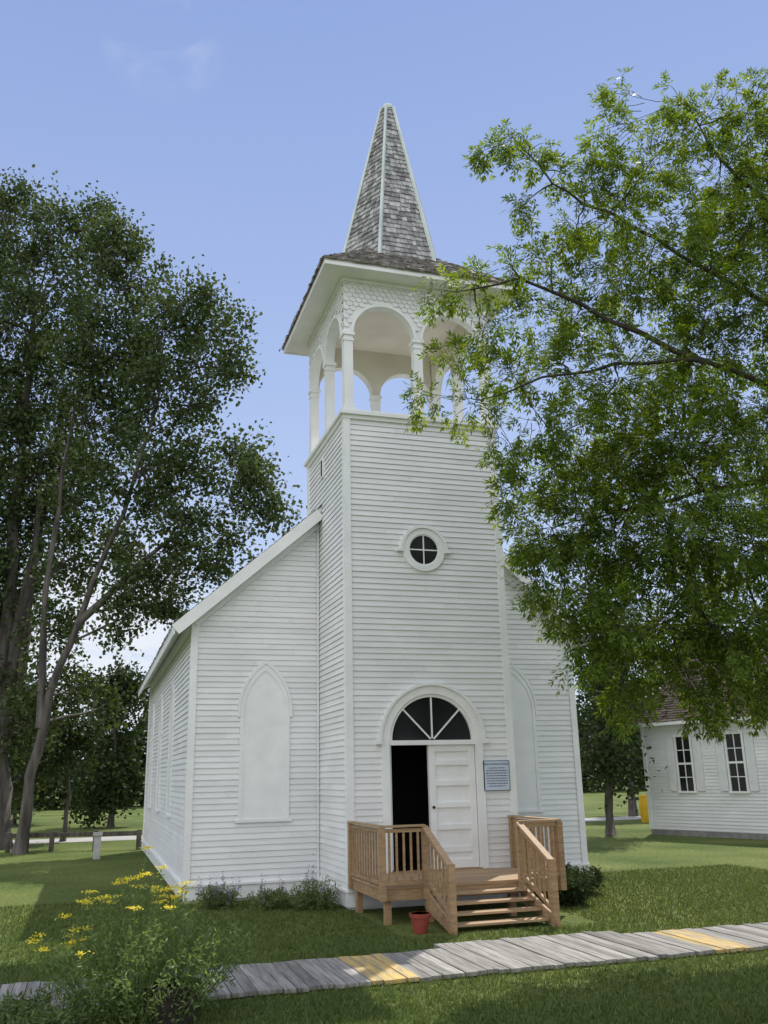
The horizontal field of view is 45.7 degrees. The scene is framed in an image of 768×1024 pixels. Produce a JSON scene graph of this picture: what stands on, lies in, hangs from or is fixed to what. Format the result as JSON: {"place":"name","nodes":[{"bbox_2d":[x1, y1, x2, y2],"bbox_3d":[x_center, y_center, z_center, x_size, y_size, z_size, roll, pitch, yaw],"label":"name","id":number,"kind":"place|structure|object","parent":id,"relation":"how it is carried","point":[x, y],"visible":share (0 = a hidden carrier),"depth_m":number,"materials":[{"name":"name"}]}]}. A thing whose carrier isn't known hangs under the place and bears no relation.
{"place":"outdoors","nodes":[
{"label":"outdoors","id":0,"kind":"place"},
{"bbox_2d":[13,816,640,843],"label":"gravel road","id":1,"kind":"structure","parent":0,"point":[37,841],"depth_m":32.44,"materials":[{"name":"beige gravel"}]},
{"bbox_2d":[0,777,767,1023],"bbox_3d":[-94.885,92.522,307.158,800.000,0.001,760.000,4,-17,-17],"label":"lawn","id":2,"kind":"structure","parent":0,"point":[63,872],"depth_m":16.50,"materials":[{"name":"green plant"}]},
{"bbox_2d":[10,689,72,825],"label":"lawn tree","id":3,"kind":"object","parent":2,"relation":"on","point":[51,791],"visible":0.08,"depth_m":43.78,"materials":[{"name":"green plant"}]},
{"bbox_2d":[0,984,98,1023],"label":"leafy plant","id":4,"kind":"object","parent":2,"relation":"on","point":[21,1010],"visible":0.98,"depth_m":7.23,"materials":[{"name":"green plant"}]},
{"bbox_2d":[25,688,119,841],"bbox_3d":[-10.922,8.702,32.042,3.121,5.433,3.371,4,-17,-17],"label":"lawn tree","id":5,"kind":"object","parent":2,"relation":"on","point":[86,739],"visible":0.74,"depth_m":31.81,"materials":[{"name":"green plant"}]},
{"bbox_2d":[5,829,141,852],"bbox_3d":[-9.164,9.711,26.920,4.029,0.560,0.176,-1,-16,0],"label":"rail fence","id":6,"kind":"object","parent":2,"relation":"on","point":[51,835],"visible":0.9,"depth_m":26.92,"materials":[{"name":"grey wood"}]},
{"bbox_2d":[0,164,148,849],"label":"cottonwood tree","id":7,"kind":"object","parent":2,"relation":"on","point":[30,300],"visible":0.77,"depth_m":31.82,"materials":[{"name":"green plant"}]},
{"bbox_2d":[93,832,102,858],"bbox_3d":[-7.564,8.799,24.051,0.240,0.660,0.240,4,-17,-17],"label":"marker post","id":8,"kind":"object","parent":2,"relation":"on","point":[97,845],"visible":1,"depth_m":23.98,"materials":[{"name":"concrete"}]},
{"bbox_2d":[60,653,149,828],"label":"lawn tree","id":9,"kind":"object","parent":2,"relation":"on","point":[109,783],"visible":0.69,"depth_m":40.41,"materials":[{"name":"green plant"}]},
{"bbox_2d":[24,846,256,1023],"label":"flowering shrub","id":10,"kind":"object","parent":2,"relation":"on","point":[112,996],"visible":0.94,"depth_m":7.70,"materials":[{"name":"green plant"}]},
{"bbox_2d":[0,205,306,853],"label":"cottonwood tree","id":11,"kind":"object","parent":2,"relation":"on","point":[146,371],"visible":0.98,"depth_m":29.64,"materials":[{"name":"green plant"}]},
{"bbox_2d":[143,976,200,1023],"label":"barrel planter","id":12,"kind":"object","parent":2,"relation":"on","point":[167,1009],"visible":0.43,"depth_m":7.51,"materials":[{"name":"brown wood"}]},
{"bbox_2d":[195,864,241,911],"bbox_3d":[-2.618,5.989,14.473,0.770,0.764,0.748,4,-17,-17],"label":"flowering clump","id":13,"kind":"object","parent":2,"relation":"on","point":[217,898],"visible":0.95,"depth_m":14.32,"materials":[{"name":"green plant"}]},
{"bbox_2d":[246,873,299,910],"bbox_3d":[-1.755,6.005,14.301,0.871,0.616,0.916,4,-17,-17],"label":"flowering clump","id":14,"kind":"object","parent":2,"relation":"on","point":[277,899],"visible":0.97,"depth_m":14.15,"materials":[{"name":"green plant"}]},
{"bbox_2d":[287,853,341,910],"bbox_3d":[-1.054,5.793,14.158,0.974,0.924,0.923,4,-17,-17],"label":"flowering clump","id":15,"kind":"object","parent":2,"relation":"on","point":[309,899],"visible":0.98,"depth_m":14.02,"materials":[{"name":"green plant"}]},
{"bbox_2d":[34,701,645,810],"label":"treeline","id":16,"kind":"object","parent":2,"relation":"on","point":[63,796],"visible":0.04,"depth_m":70.25,"materials":[{"name":"green plant"}]},
{"bbox_2d":[137,103,590,909],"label":"church","id":17,"kind":"structure","parent":2,"relation":"on","point":[359,643],"depth_m":16.16,"materials":[{"name":"white paint"}]},
{"bbox_2d":[147,704,154,808],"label":"blind window","id":18,"kind":"structure","parent":17,"relation":"in","point":[153,710],"depth_m":25.03,"materials":[{"name":"white paint"}]},
{"bbox_2d":[154,694,162,811],"bbox_3d":[-5.460,5.825,22.166,0.056,2.773,0.980,4,-17,-17],"label":"blind window","id":19,"kind":"structure","parent":17,"relation":"in","point":[160,726],"depth_m":22.10,"materials":[{"name":"white paint"}]},
{"bbox_2d":[164,680,174,817],"bbox_3d":[-4.487,4.934,19.142,0.056,2.773,0.980,4,-17,-17],"label":"blind window","id":20,"kind":"structure","parent":17,"relation":"in","point":[171,709],"depth_m":19.08,"materials":[{"name":"white paint"}]},
{"bbox_2d":[235,660,291,822],"bbox_3d":[-2.099,3.995,16.060,0.980,2.773,0.056,4,-17,-17],"label":"blind window","id":21,"kind":"structure","parent":17,"relation":"in","point":[265,702],"depth_m":16.02,"materials":[{"name":"white paint"}]},
{"bbox_2d":[390,746,393,870],"bbox_3d":[0.010,4.806,14.876,0.045,1.900,0.700,4,-17,-17],"label":"door","id":22,"kind":"structure","parent":17,"relation":"in","point":[390,746],"depth_m":14.54,"materials":[{"name":"white paint"}]},
{"bbox_2d":[396,525,450,571],"bbox_3d":[0.688,0.629,15.808,0.980,0.815,0.081,4,-17,-17],"label":"round window","id":23,"kind":"structure","parent":17,"relation":"in","point":[423,547],"depth_m":15.81,"materials":[{"name":"white paint"}]},
{"bbox_2d":[390,694,474,739],"bbox_3d":[0.778,3.391,15.087,1.488,0.744,0.070,4,-17,-17],"label":"transom window","id":24,"kind":"structure","parent":17,"relation":"in","point":[427,716],"depth_m":15.10,"materials":[{"name":"black glass"}]},
{"bbox_2d":[427,745,479,868],"bbox_3d":[1.126,4.761,14.801,0.810,1.900,0.130,4,-17,-17],"label":"door","id":25,"kind":"structure","parent":17,"relation":"in","point":[452,802],"depth_m":14.82,"materials":[{"name":"white paint"}]},
{"bbox_2d":[483,760,510,790],"bbox_3d":[1.861,4.359,15.088,0.470,0.480,0.024,4,-17,-17],"label":"wall sign","id":26,"kind":"object","parent":17,"relation":"attached to","point":[497,775],"visible":1,"depth_m":15.08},
{"bbox_2d":[509,664,544,812],"bbox_3d":[2.525,4.296,17.459,0.980,2.773,0.056,4,-17,-17],"label":"blind window","id":27,"kind":"structure","parent":17,"relation":"in","point":[524,704],"depth_m":17.48,"materials":[{"name":"white paint"}]},
{"bbox_2d":[0,861,767,1023],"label":"grass","id":28,"kind":"structure","parent":2,"relation":"on","point":[740,1016],"depth_m":9.59,"materials":[{"name":"green plant"}]},
{"bbox_2d":[0,922,767,1013],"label":"boardwalk","id":29,"kind":"structure","parent":2,"relation":"on","point":[476,957],"depth_m":9.77,"materials":[{"name":"grey wood"}]},
{"bbox_2d":[338,929,754,984],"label":"painted crossing boards","id":30,"kind":"object","parent":29,"relation":"on","point":[377,968],"visible":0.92,"depth_m":9.85,"materials":[{"name":"yellow paint"}]},
{"bbox_2d":[409,911,430,933],"bbox_3d":[0.469,5.312,11.787,0.290,0.240,0.288,4,-17,-17],"label":"flower pot","id":31,"kind":"object","parent":2,"relation":"on","point":[420,921],"visible":0.99,"depth_m":11.70,"materials":[{"name":"red ceramic"}]},
{"bbox_2d":[347,815,566,935],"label":"porch deck","id":32,"kind":"structure","parent":2,"relation":"on","point":[451,883],"depth_m":12.70,"materials":[{"name":"brown wood"}]},
{"bbox_2d":[541,867,596,906],"bbox_3d":[2.837,5.785,14.006,0.955,0.691,0.961,4,-17,-17],"label":"green bush","id":33,"kind":"object","parent":2,"relation":"on","point":[577,891],"visible":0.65,"depth_m":13.79,"materials":[{"name":"green plant"}]},
{"bbox_2d":[398,66,767,746],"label":"ash tree","id":34,"kind":"object","parent":2,"relation":"on","point":[738,656],"visible":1,"depth_m":11.90,"materials":[{"name":"green plant"}]},
{"bbox_2d":[565,862,605,893],"bbox_3d":[3.137,6.169,15.223,1.155,0.641,1.190,4,-17,-17],"label":"green bush","id":35,"kind":"object","parent":2,"relation":"on","point":[598,875],"visible":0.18,"depth_m":15.01,"materials":[{"name":"green plant"}]},
{"bbox_2d":[561,573,667,835],"bbox_3d":[7.148,5.966,29.438,4.186,8.484,3.833,4,-17,-17],"label":"lawn tree","id":36,"kind":"object","parent":2,"relation":"on","point":[605,760],"visible":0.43,"depth_m":28.40,"materials":[{"name":"green plant"}]},
{"bbox_2d":[577,612,658,815],"bbox_3d":[10.471,8.634,41.280,4.445,9.756,5.645,4,-17,-17],"label":"lawn tree","id":37,"kind":"object","parent":2,"relation":"on","point":[632,806],"visible":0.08,"depth_m":39.93,"materials":[{"name":"green plant"}]},
{"bbox_2d":[639,795,648,822],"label":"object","id":38,"kind":"object","parent":2,"relation":"on","point":[643,806],"visible":0.73,"depth_m":35.01,"materials":[{"name":"plastic"}]},
{"bbox_2d":[632,560,749,759],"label":"lawn tree","id":39,"kind":"object","parent":2,"relation":"on","point":[671,597],"visible":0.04,"depth_m":41.85,"materials":[{"name":"green plant"}]},
{"bbox_2d":[0,0,767,758],"label":"sky","id":40,"kind":"structure","parent":0,"point":[242,131],"materials":[{"name":"blue"}]},
{"bbox_2d":[626,650,767,839],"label":"white house","id":41,"kind":"structure","parent":0,"point":[712,789],"depth_m":27.28,"materials":[{"name":"paint"}]},
{"bbox_2d":[665,733,705,792],"bbox_3d":[9.190,7.675,27.872,0.076,1.750,1.260,10,-19,-33],"label":"window","id":42,"kind":"structure","parent":41,"relation":"in","point":[687,767],"depth_m":27.86,"materials":[{"name":"white paint"}]},
{"bbox_2d":[714,730,759,792],"bbox_3d":[10.214,7.245,26.455,0.076,1.750,1.260,10,-19,-33],"label":"window","id":43,"kind":"structure","parent":41,"relation":"in","point":[738,762],"depth_m":26.43,"materials":[{"name":"white paint"}]}
]}

